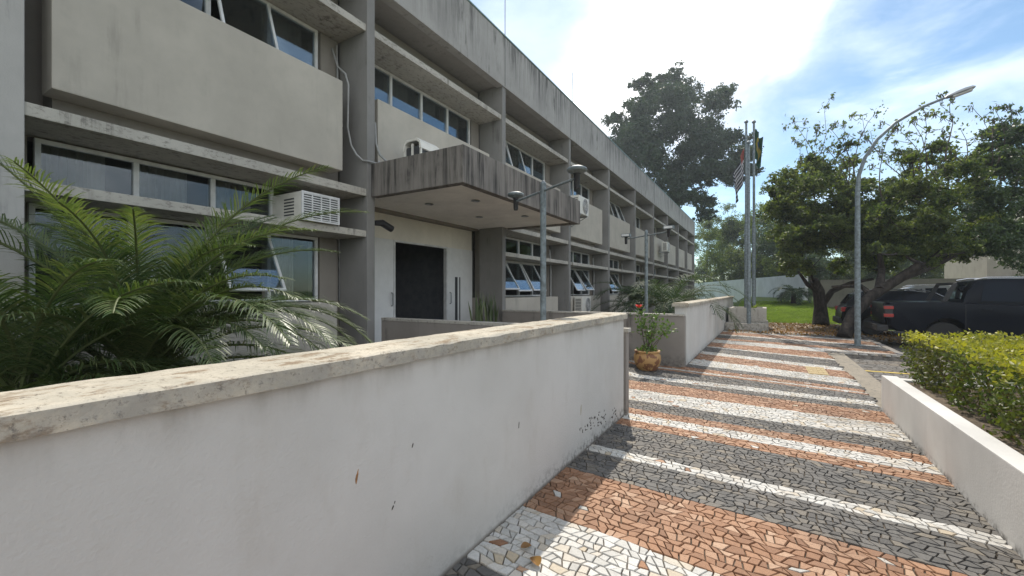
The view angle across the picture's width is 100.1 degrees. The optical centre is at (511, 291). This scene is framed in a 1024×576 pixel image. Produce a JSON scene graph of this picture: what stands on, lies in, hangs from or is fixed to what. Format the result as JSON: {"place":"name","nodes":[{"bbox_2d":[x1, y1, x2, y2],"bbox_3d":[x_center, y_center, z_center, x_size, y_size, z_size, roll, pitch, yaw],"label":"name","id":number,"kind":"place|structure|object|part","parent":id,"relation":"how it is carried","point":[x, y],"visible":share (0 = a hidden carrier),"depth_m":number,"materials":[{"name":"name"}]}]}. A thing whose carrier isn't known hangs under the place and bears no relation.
{"place":"outdoors","nodes":[
{"label":"outdoors","id":0,"kind":"place"},
{"bbox_2d":[468,291,498,321],"bbox_3d":[-0.633,0.360,9.802,0.395,0.800,0.925,0,0,31],"label":"snake plant","id":1,"kind":"object","parent":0,"point":[488,310],"visible":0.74,"depth_m":9.66,"materials":[{"name":"green plant"}]},
{"bbox_2d":[445,330,1023,575],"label":"mosaic pavement","id":2,"kind":"structure","parent":0,"point":[765,369],"depth_m":3.22,"materials":[{"name":"multicoloured stone"}]},
{"bbox_2d":[521,542,530,547],"bbox_3d":[0.082,1.480,2.494,0.053,0.021,0.057,0,0,31],"label":"fallen leaf","id":3,"kind":"object","parent":2,"relation":"on","point":[525,544],"visible":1,"depth_m":2.50,"materials":[{"name":"brown plant"}]},
{"bbox_2d":[530,556,541,565],"bbox_3d":[0.130,1.478,2.354,0.072,0.027,0.070,0,0,31],"label":"fallen leaf","id":4,"kind":"object","parent":2,"relation":"on","point":[535,560],"visible":1,"depth_m":2.36,"materials":[{"name":"orange plant"}]},
{"bbox_2d":[507,165,586,320],"bbox_3d":[0.451,-0.062,6.200,0.267,3.125,1.762,0,0,-32],"label":"garden light","id":5,"kind":"object","parent":2,"relation":"on","point":[576,171],"visible":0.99,"depth_m":6.16,"materials":[{"name":"grey paint"}]},
{"bbox_2d":[634,349,660,370],"bbox_3d":[2.578,1.312,8.173,0.500,0.375,0.500,0,0,31],"label":"flower pot","id":6,"kind":"object","parent":2,"relation":"on","point":[648,361],"visible":0.88,"depth_m":7.99,"materials":[{"name":"ceramic"}]},
{"bbox_2d":[630,305,677,353],"bbox_3d":[2.655,0.734,8.083,0.896,0.952,0.540,0,0,31],"label":"flowering shrub","id":7,"kind":"object","parent":6,"relation":"on","point":[646,346],"visible":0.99,"depth_m":8.10,"materials":[{"name":"green plant"}]},
{"bbox_2d":[805,366,828,374],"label":"tactile paving","id":8,"kind":"structure","parent":2,"relation":"on","point":[817,370],"depth_m":8.06,"materials":[{"name":"yellow tile"}]},
{"bbox_2d":[853,85,975,345],"bbox_3d":[10.458,-1.806,11.247,2.414,6.612,0.220,0,0,31],"label":"street lamp","id":9,"kind":"object","parent":2,"relation":"on","point":[857,288],"visible":1,"depth_m":11.74,"materials":[{"name":"grey metal"}]},
{"bbox_2d":[458,354,1023,575],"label":"pavement bedding","id":10,"kind":"object","parent":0,"point":[724,516],"visible":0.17,"depth_m":2.77,"materials":[{"name":"grey concrete"}]},
{"bbox_2d":[470,0,1023,280],"label":"sky","id":11,"kind":"structure","parent":0,"point":[788,57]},
{"bbox_2d":[768,322,838,331],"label":"leaf litter","id":12,"kind":"object","parent":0,"point":[809,327],"depth_m":17.81,"materials":[{"name":"brown plant"}]},
{"bbox_2d":[725,306,768,331],"bbox_3d":[9.530,1.130,17.366,1.460,0.940,2.400,0,0,31],"label":"flagpole planter","id":13,"kind":"object","parent":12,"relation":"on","point":[759,321],"visible":0.87,"depth_m":16.62,"materials":[{"name":"paint"}]},
{"bbox_2d":[744,120,747,307],"bbox_3d":[9.450,-3.083,17.300,0.160,7.645,0.160,0,0,31],"label":"flagpole","id":14,"kind":"object","parent":13,"relation":"on","point":[745,249],"visible":0.84,"depth_m":17.26,"materials":[{"name":"grey metal"}]},
{"bbox_2d":[733,149,743,202],"bbox_3d":[9.120,-4.649,17.276,0.534,2.233,0.270,0,0,-5],"label":"striped flag","id":15,"kind":"object","parent":14,"relation":"hanging from","point":[738,174],"visible":1,"depth_m":17.31,"materials":[{"name":"fabric"}]},
{"bbox_2d":[747,141,750,323],"bbox_3d":[9.029,-2.257,16.350,0.160,6.974,0.160,0,0,31],"label":"flagpole","id":16,"kind":"object","parent":13,"relation":"on","point":[748,258],"visible":1,"depth_m":16.30,"materials":[{"name":"grey metal"}]},
{"bbox_2d":[752,120,755,305],"bbox_3d":[9.930,-3.141,17.600,0.160,7.762,0.160,0,0,31],"label":"flagpole","id":17,"kind":"object","parent":13,"relation":"on","point":[754,260],"visible":0.94,"depth_m":17.55,"materials":[{"name":"grey metal"}]},
{"bbox_2d":[755,129,762,167],"bbox_3d":[10.123,-5.858,17.554,0.206,1.649,0.300,0,0,-18],"label":"national flag","id":18,"kind":"object","parent":17,"relation":"attached to","point":[758,147],"visible":1,"depth_m":17.60,"materials":[{"name":"green fabric"}]},
{"bbox_2d":[727,322,906,342],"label":"leaf litter","id":19,"kind":"object","parent":12,"relation":"on","point":[799,329],"visible":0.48,"depth_m":15.97,"materials":[{"name":"brown plant"}]},
{"bbox_2d":[755,92,906,325],"bbox_3d":[14.830,-3.477,19.561,6.630,10.282,11.442,0,0,31],"label":"parking tree","id":20,"kind":"object","parent":12,"relation":"on","point":[811,227],"visible":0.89,"depth_m":17.69,"materials":[{"name":"green plant"}]},
{"bbox_2d":[733,297,894,330],"bbox_3d":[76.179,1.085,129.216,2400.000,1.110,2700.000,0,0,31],"label":"ground","id":21,"kind":"structure","parent":0,"point":[735,304],"depth_m":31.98,"materials":[{"name":"green plant"}]},
{"bbox_2d":[0,312,627,575],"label":"garden wall","id":22,"kind":"structure","parent":21,"relation":"on","point":[443,454],"depth_m":1.60,"materials":[{"name":"paint"}]},
{"bbox_2d":[0,0,694,390],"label":"office building","id":23,"kind":"structure","parent":21,"relation":"on","point":[178,116],"depth_m":7.05,"materials":[{"name":"concrete"}]},
{"bbox_2d":[33,138,272,215],"bbox_3d":[-4.327,-1.310,5.453,0.314,0.580,2.440,0,0,31],"label":"window","id":24,"kind":"structure","parent":23,"relation":"in","point":[85,167],"depth_m":5.03,"materials":[{"name":"clear glass"}]},
{"bbox_2d":[27,203,317,305],"bbox_3d":[-3.939,-0.388,5.631,0.799,1.095,3.220,0,0,31],"label":"window","id":25,"kind":"structure","parent":23,"relation":"in","point":[283,265],"depth_m":6.06,"materials":[{"name":"clear glass"}]},
{"bbox_2d":[204,0,317,68],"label":"window","id":26,"kind":"structure","parent":23,"relation":"in","point":[261,20],"depth_m":6.26,"materials":[{"name":"clear glass"}]},
{"bbox_2d":[272,190,339,225],"bbox_3d":[-3.111,-1.215,6.477,0.742,0.410,0.620,0,0,31],"label":"window air conditioner","id":27,"kind":"object","parent":23,"relation":"attached to","point":[287,205],"depth_m":6.25,"materials":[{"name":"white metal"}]},
{"bbox_2d":[338,237,393,342],"bbox_3d":[-2.759,0.017,8.243,0.134,2.145,1.310,0,0,31],"label":"door","id":28,"kind":"structure","parent":23,"relation":"in","point":[384,248],"depth_m":8.58,"materials":[{"name":"paint"}]},
{"bbox_2d":[375,220,393,231],"bbox_3d":[-2.236,-1.152,7.429,0.119,0.215,0.432,0,0,33],"label":"security camera","id":29,"kind":"object","parent":23,"relation":"attached to","point":[386,225],"visible":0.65,"depth_m":7.42,"materials":[{"name":"black plastic"}]},
{"bbox_2d":[403,138,438,156],"bbox_3d":[-1.602,-2.240,7.620,0.420,0.780,0.500,0,0,31],"label":"rooftop condenser","id":30,"kind":"object","parent":23,"relation":"on","point":[413,146],"visible":0.37,"depth_m":7.45,"materials":[{"name":"white metal"}]},
{"bbox_2d":[375,64,469,143],"bbox_3d":[-1.965,-3.755,9.220,0.070,1.070,3.490,0,0,31],"label":"window","id":31,"kind":"structure","parent":23,"relation":"in","point":[390,89],"depth_m":9.17,"materials":[{"name":"clear glass"}]},
{"bbox_2d":[448,247,471,320],"bbox_3d":[-1.289,0.017,10.737,0.134,2.145,1.020,0,0,31],"label":"door","id":32,"kind":"structure","parent":23,"relation":"in","point":[459,260],"depth_m":10.71,"materials":[{"name":"paint"}]},
{"bbox_2d":[506,237,539,256],"bbox_3d":[0.184,-1.285,12.864,0.070,0.530,3.490,0,0,31],"label":"window","id":33,"kind":"structure","parent":23,"relation":"in","point":[517,246],"depth_m":13.10,"materials":[{"name":"clear glass"}]},
{"bbox_2d":[506,141,544,180],"bbox_3d":[0.343,-3.755,12.771,0.439,1.070,3.490,0,0,31],"label":"window","id":34,"kind":"structure","parent":23,"relation":"in","point":[516,157],"depth_m":13.21,"materials":[{"name":"clear glass"}]},
{"bbox_2d":[506,260,546,296],"bbox_3d":[0.421,-0.362,12.724,0.620,1.045,3.490,0,0,31],"label":"window","id":35,"kind":"structure","parent":23,"relation":"in","point":[516,279],"depth_m":12.58,"materials":[{"name":"glass"}]},
{"bbox_2d":[571,195,588,226],"bbox_3d":[2.151,-2.679,14.459,0.617,0.919,0.886,0,0,31],"label":"outdoor ac unit","id":36,"kind":"object","parent":23,"relation":"attached to","point":[584,208],"visible":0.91,"depth_m":14.31,"materials":[{"name":"white metal"}]},
{"bbox_2d":[571,181,588,199],"bbox_3d":[2.332,-3.755,16.508,0.070,1.070,3.490,0,0,31],"label":"window","id":37,"kind":"structure","parent":23,"relation":"in","point":[583,191],"depth_m":17.22,"materials":[{"name":"clear glass"}]},
{"bbox_2d":[571,251,588,263],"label":"window","id":38,"kind":"structure","parent":23,"relation":"in","point":[578,257],"depth_m":17.13,"materials":[{"name":"clear glass"}]},
{"bbox_2d":[574,296,590,311],"bbox_3d":[2.426,0.651,15.516,0.617,0.919,0.886,0,0,31],"label":"outdoor ac unit","id":39,"kind":"object","parent":23,"relation":"attached to","point":[582,303],"visible":0.88,"depth_m":15.14,"materials":[{"name":"white metal"}]},
{"bbox_2d":[571,268,593,294],"bbox_3d":[2.568,-0.362,16.369,0.619,1.045,3.490,0,0,31],"label":"window","id":40,"kind":"structure","parent":23,"relation":"in","point":[579,277],"depth_m":16.50,"materials":[{"name":"glass"}]},
{"bbox_2d":[610,259,618,268],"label":"window","id":41,"kind":"structure","parent":23,"relation":"in","point":[613,263],"depth_m":21.12,"materials":[{"name":"glass"}]},
{"bbox_2d":[610,273,621,294],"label":"window","id":42,"kind":"structure","parent":23,"relation":"in","point":[613,276],"depth_m":20.46,"materials":[{"name":"glass"}]},
{"bbox_2d":[610,201,624,220],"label":"window","id":43,"kind":"structure","parent":23,"relation":"in","point":[615,210],"depth_m":20.80,"materials":[{"name":"clear glass"}]},
{"bbox_2d":[636,216,639,228],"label":"window","id":44,"kind":"structure","parent":23,"relation":"in","point":[637,219],"depth_m":24.94,"materials":[{"name":"glass"}]},
{"bbox_2d":[636,264,639,271],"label":"window","id":45,"kind":"structure","parent":23,"relation":"in","point":[637,266],"depth_m":24.94,"materials":[{"name":"glass"}]},
{"bbox_2d":[636,276,642,289],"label":"window","id":46,"kind":"structure","parent":23,"relation":"in","point":[637,277],"depth_m":24.31,"materials":[{"name":"glass"}]},
{"bbox_2d":[658,242,669,256],"bbox_3d":[9.650,-2.629,27.277,0.617,0.919,0.886,0,0,31],"label":"outdoor ac unit","id":47,"kind":"object","parent":23,"relation":"attached to","point":[665,247],"visible":1,"depth_m":26.88,"materials":[{"name":"white metal"}]},
{"bbox_2d":[381,317,630,415],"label":"ramp wall","id":48,"kind":"structure","parent":21,"relation":"on","point":[392,328],"depth_m":6.70,"materials":[{"name":"concrete"}]},
{"bbox_2d":[502,309,685,366],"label":"ramp wall","id":49,"kind":"structure","parent":21,"relation":"on","point":[672,346],"depth_m":8.85,"materials":[{"name":"concrete"}]},
{"bbox_2d":[600,60,765,224],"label":"tree","id":50,"kind":"object","parent":21,"relation":"on","point":[638,141],"visible":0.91,"depth_m":46.12,"materials":[{"name":"green plant"}]},
{"bbox_2d":[672,296,733,365],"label":"garden wall","id":51,"kind":"structure","parent":21,"relation":"on","point":[705,325],"depth_m":10.65,"materials":[{"name":"paint"}]},
{"bbox_2d":[694,259,716,282],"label":"bushy tree","id":52,"kind":"object","parent":21,"relation":"on","point":[699,270],"visible":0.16,"depth_m":78.92,"materials":[{"name":"green plant"}]},
{"bbox_2d":[694,214,719,282],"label":"bushy tree","id":53,"kind":"object","parent":21,"relation":"on","point":[698,237],"visible":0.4,"depth_m":73.60,"materials":[{"name":"green plant"}]},
{"bbox_2d":[695,203,740,281],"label":"bushy tree","id":54,"kind":"object","parent":21,"relation":"on","point":[709,227],"visible":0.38,"depth_m":64.10,"materials":[{"name":"green plant"}]},
{"bbox_2d":[698,227,743,280],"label":"bushy tree","id":55,"kind":"object","parent":21,"relation":"on","point":[720,246],"visible":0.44,"depth_m":60.96,"materials":[{"name":"green plant"}]},
{"bbox_2d":[716,213,757,278],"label":"bushy tree","id":56,"kind":"object","parent":21,"relation":"on","point":[727,230],"visible":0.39,"depth_m":60.37,"materials":[{"name":"green plant"}]},
{"bbox_2d":[720,231,775,279],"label":"bushy tree","id":57,"kind":"object","parent":21,"relation":"on","point":[733,259],"visible":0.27,"depth_m":54.34,"materials":[{"name":"green plant"}]},
{"bbox_2d":[694,274,807,301],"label":"boundary wall","id":58,"kind":"structure","parent":21,"relation":"on","point":[764,285],"depth_m":39.77,"materials":[{"name":"paint"}]},
{"bbox_2d":[725,202,777,276],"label":"bushy tree","id":59,"kind":"object","parent":21,"relation":"on","point":[751,219],"visible":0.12,"depth_m":56.02,"materials":[{"name":"green plant"}]},
{"bbox_2d":[751,255,777,277],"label":"bushy tree","id":60,"kind":"object","parent":21,"relation":"on","point":[759,265],"visible":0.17,"depth_m":47.30,"materials":[{"name":"green plant"}]},
{"bbox_2d":[742,216,803,272],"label":"bushy tree","id":61,"kind":"object","parent":21,"relation":"on","point":[771,248],"visible":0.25,"depth_m":49.42,"materials":[{"name":"green plant"}]},
{"bbox_2d":[761,254,803,276],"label":"bushy tree","id":62,"kind":"object","parent":21,"relation":"on","point":[770,269],"visible":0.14,"depth_m":43.36,"materials":[{"name":"green plant"}]},
{"bbox_2d":[768,285,812,304],"bbox_3d":[19.078,0.384,29.121,2.803,1.731,2.815,0,0,8],"label":"date palm","id":63,"kind":"object","parent":21,"relation":"on","point":[789,293],"visible":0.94,"depth_m":28.54,"materials":[{"name":"green plant"}]},
{"bbox_2d":[781,247,831,296],"bbox_3d":[28.007,-2.080,40.025,4.398,5.960,4.562,0,0,-11],"label":"bushy tree","id":64,"kind":"object","parent":21,"relation":"on","point":[821,264],"visible":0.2,"depth_m":38.75,"materials":[{"name":"green plant"}]},
{"bbox_2d":[820,217,851,281],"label":"bushy tree","id":65,"kind":"object","parent":21,"relation":"on","point":[834,256],"visible":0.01,"depth_m":50.46,"materials":[{"name":"green plant"}]},
{"bbox_2d":[823,246,870,279],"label":"bushy tree","id":66,"kind":"object","parent":21,"relation":"on","point":[849,254],"visible":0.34,"depth_m":40.20,"materials":[{"name":"green plant"}]},
{"bbox_2d":[828,353,881,407],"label":"kerb","id":67,"kind":"structure","parent":21,"relation":"on","point":[872,385],"depth_m":7.64,"materials":[{"name":"concrete"}]},
{"bbox_2d":[824,324,908,361],"bbox_3d":[11.209,1.593,14.937,1.580,0.215,10.880,0,0,31],"label":"tree bed kerb","id":68,"kind":"object","parent":21,"relation":"on","point":[879,356],"visible":0.24,"depth_m":10.28,"materials":[{"name":"concrete"}]},
{"bbox_2d":[861,243,914,278],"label":"bushy tree","id":69,"kind":"object","parent":21,"relation":"on","point":[871,274],"visible":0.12,"depth_m":41.15,"materials":[{"name":"green plant"}]},
{"bbox_2d":[821,278,973,306],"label":"wall","id":70,"kind":"structure","parent":21,"relation":"on","point":[837,298],"depth_m":25.47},
{"bbox_2d":[875,206,919,276],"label":"bushy tree","id":71,"kind":"object","parent":21,"relation":"on","point":[906,214],"visible":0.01,"depth_m":48.42,"materials":[{"name":"green plant"}]},
{"bbox_2d":[886,243,943,278],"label":"bushy tree","id":72,"kind":"object","parent":21,"relation":"on","point":[932,275],"visible":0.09,"depth_m":42.01,"materials":[{"name":"green plant"}]},
{"bbox_2d":[831,90,1006,337],"bbox_3d":[15.908,-2.759,16.694,11.822,8.866,4.507,0,0,-40],"label":"parking tree","id":73,"kind":"object","parent":21,"relation":"on","point":[929,224],"visible":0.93,"depth_m":14.57,"materials":[{"name":"green plant"}]},
{"bbox_2d":[897,284,950,297],"bbox_3d":[20.031,0.540,19.418,4.508,1.719,1.800,0,0,31],"label":"parked suv","id":74,"kind":"object","parent":21,"relation":"on","point":[942,290],"visible":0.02,"depth_m":19.36,"materials":[{"name":"grey paint"}]},
{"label":"side window","id":75,"kind":"part","parent":74,"relation":"part of","materials":[{"name":"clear glass"}]},
{"bbox_2d":[882,375,1023,558],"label":"planter wall","id":76,"kind":"structure","parent":21,"relation":"on","point":[980,470],"depth_m":3.12,"materials":[{"name":"paint"}]},
{"bbox_2d":[907,382,1023,455],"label":"planter soil","id":77,"kind":"structure","parent":76,"relation":"in","point":[976,420],"depth_m":3.86,"materials":[{"name":"brown soil"}]},
{"bbox_2d":[898,328,1023,447],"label":"hedge","id":78,"kind":"object","parent":77,"relation":"on","point":[997,363],"visible":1,"depth_m":3.97,"materials":[{"name":"green plant"}]},
{"bbox_2d":[943,197,979,273],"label":"bushy tree","id":79,"kind":"object","parent":21,"relation":"on","point":[963,202],"visible":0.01,"depth_m":46.14,"materials":[{"name":"green plant"}]},
{"bbox_2d":[944,249,1023,278],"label":"pale annex building","id":80,"kind":"structure","parent":21,"relation":"on","point":[984,266],"depth_m":24.34,"materials":[{"name":"concrete"}]},
{"bbox_2d":[958,102,1023,276],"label":"parking tree","id":81,"kind":"object","parent":21,"relation":"on","point":[1004,237],"visible":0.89,"depth_m":15.42,"materials":[{"name":"green plant"}]},
{"bbox_2d":[850,331,1022,387],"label":"parking paving","id":82,"kind":"structure","parent":0,"point":[883,366],"depth_m":9.48,"materials":[{"name":"grey stone"}]},
{"bbox_2d":[833,288,943,335],"bbox_3d":[14.666,0.760,15.732,4.508,1.719,1.800,0,0,31],"label":"parked suv","id":83,"kind":"object","parent":82,"relation":"on","point":[845,305],"visible":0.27,"depth_m":15.62,"materials":[{"name":"black paint"}]},
{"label":"rear window","id":84,"kind":"part","parent":83,"relation":"part of","materials":[{"name":"black glass"}]},
{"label":"side window","id":85,"kind":"part","parent":83,"relation":"part of","materials":[{"name":"black glass"}]},
{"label":"side window","id":86,"kind":"part","parent":83,"relation":"part of","materials":[{"name":"black glass"}]},
{"bbox_2d":[865,370,975,378],"bbox_3d":[8.104,1.615,8.183,2.151,0.001,0.110,0,0,30],"label":"yellow parking line","id":87,"kind":"object","parent":82,"relation":"on","point":[890,372],"depth_m":8.52,"materials":[{"name":"paint"}]},
{"bbox_2d":[865,277,1023,350],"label":"pickup truck","id":88,"kind":"object","parent":82,"relation":"on","point":[992,305],"visible":0.81,"depth_m":11.50,"materials":[{"name":"black paint"}]},
{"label":"rear window","id":89,"kind":"part","parent":88,"relation":"part of","materials":[{"name":"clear glass"}]},
{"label":"side window","id":90,"kind":"part","parent":88,"relation":"part of","materials":[{"name":"black glass"}]},
{"label":"garden soil","id":91,"kind":"structure","parent":0,"visible":0},
{"bbox_2d":[0,256,235,391],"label":"feather palm","id":92,"kind":"object","parent":91,"relation":"on","point":[16,367],"visible":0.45,"depth_m":2.81,"materials":[{"name":"green plant"}]},
{"bbox_2d":[0,154,372,384],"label":"feather palm","id":93,"kind":"object","parent":91,"relation":"on","point":[168,337],"visible":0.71,"depth_m":3.24,"materials":[{"name":"green plant"}]},
{"bbox_2d":[166,351,281,368],"bbox_3d":[-2.974,1.140,4.241,2.810,0.877,2.687,0,0,43],"label":"feather palm","id":94,"kind":"object","parent":91,"relation":"on","point":[186,360],"visible":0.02,"depth_m":4.78,"materials":[{"name":"green plant"}]},
{"label":"back garden soil","id":95,"kind":"structure","parent":0,"visible":0},
{"bbox_2d":[589,281,705,313],"bbox_3d":[4.964,0.540,16.013,4.389,1.956,4.433,0,0,31],"label":"feather palm","id":96,"kind":"object","parent":95,"relation":"on","point":[636,297],"visible":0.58,"depth_m":15.60,"materials":[{"name":"green plant"}]},
{"bbox_2d":[621,225,673,312],"bbox_3d":[3.498,-0.055,11.171,0.254,3.110,1.692,0,0,-31],"label":"garden light","id":97,"kind":"object","parent":95,"relation":"on","point":[668,228],"visible":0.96,"depth_m":11.13,"materials":[{"name":"grey paint"}]},
{"bbox_2d":[611,273,754,333],"bbox_3d":[5.552,0.427,14.526,4.700,2.146,4.832,0,0,31],"label":"feather palm","id":98,"kind":"object","parent":95,"relation":"on","point":[665,300],"visible":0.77,"depth_m":14.05,"materials":[{"name":"green plant"}]},
{"bbox_2d":[649,287,726,312],"bbox_3d":[7.634,0.647,19.122,3.744,1.706,3.404,0,0,31],"label":"feather palm","id":99,"kind":"object","parent":95,"relation":"on","point":[710,293],"visible":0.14,"depth_m":18.71,"materials":[{"name":"green plant"}]}
]}

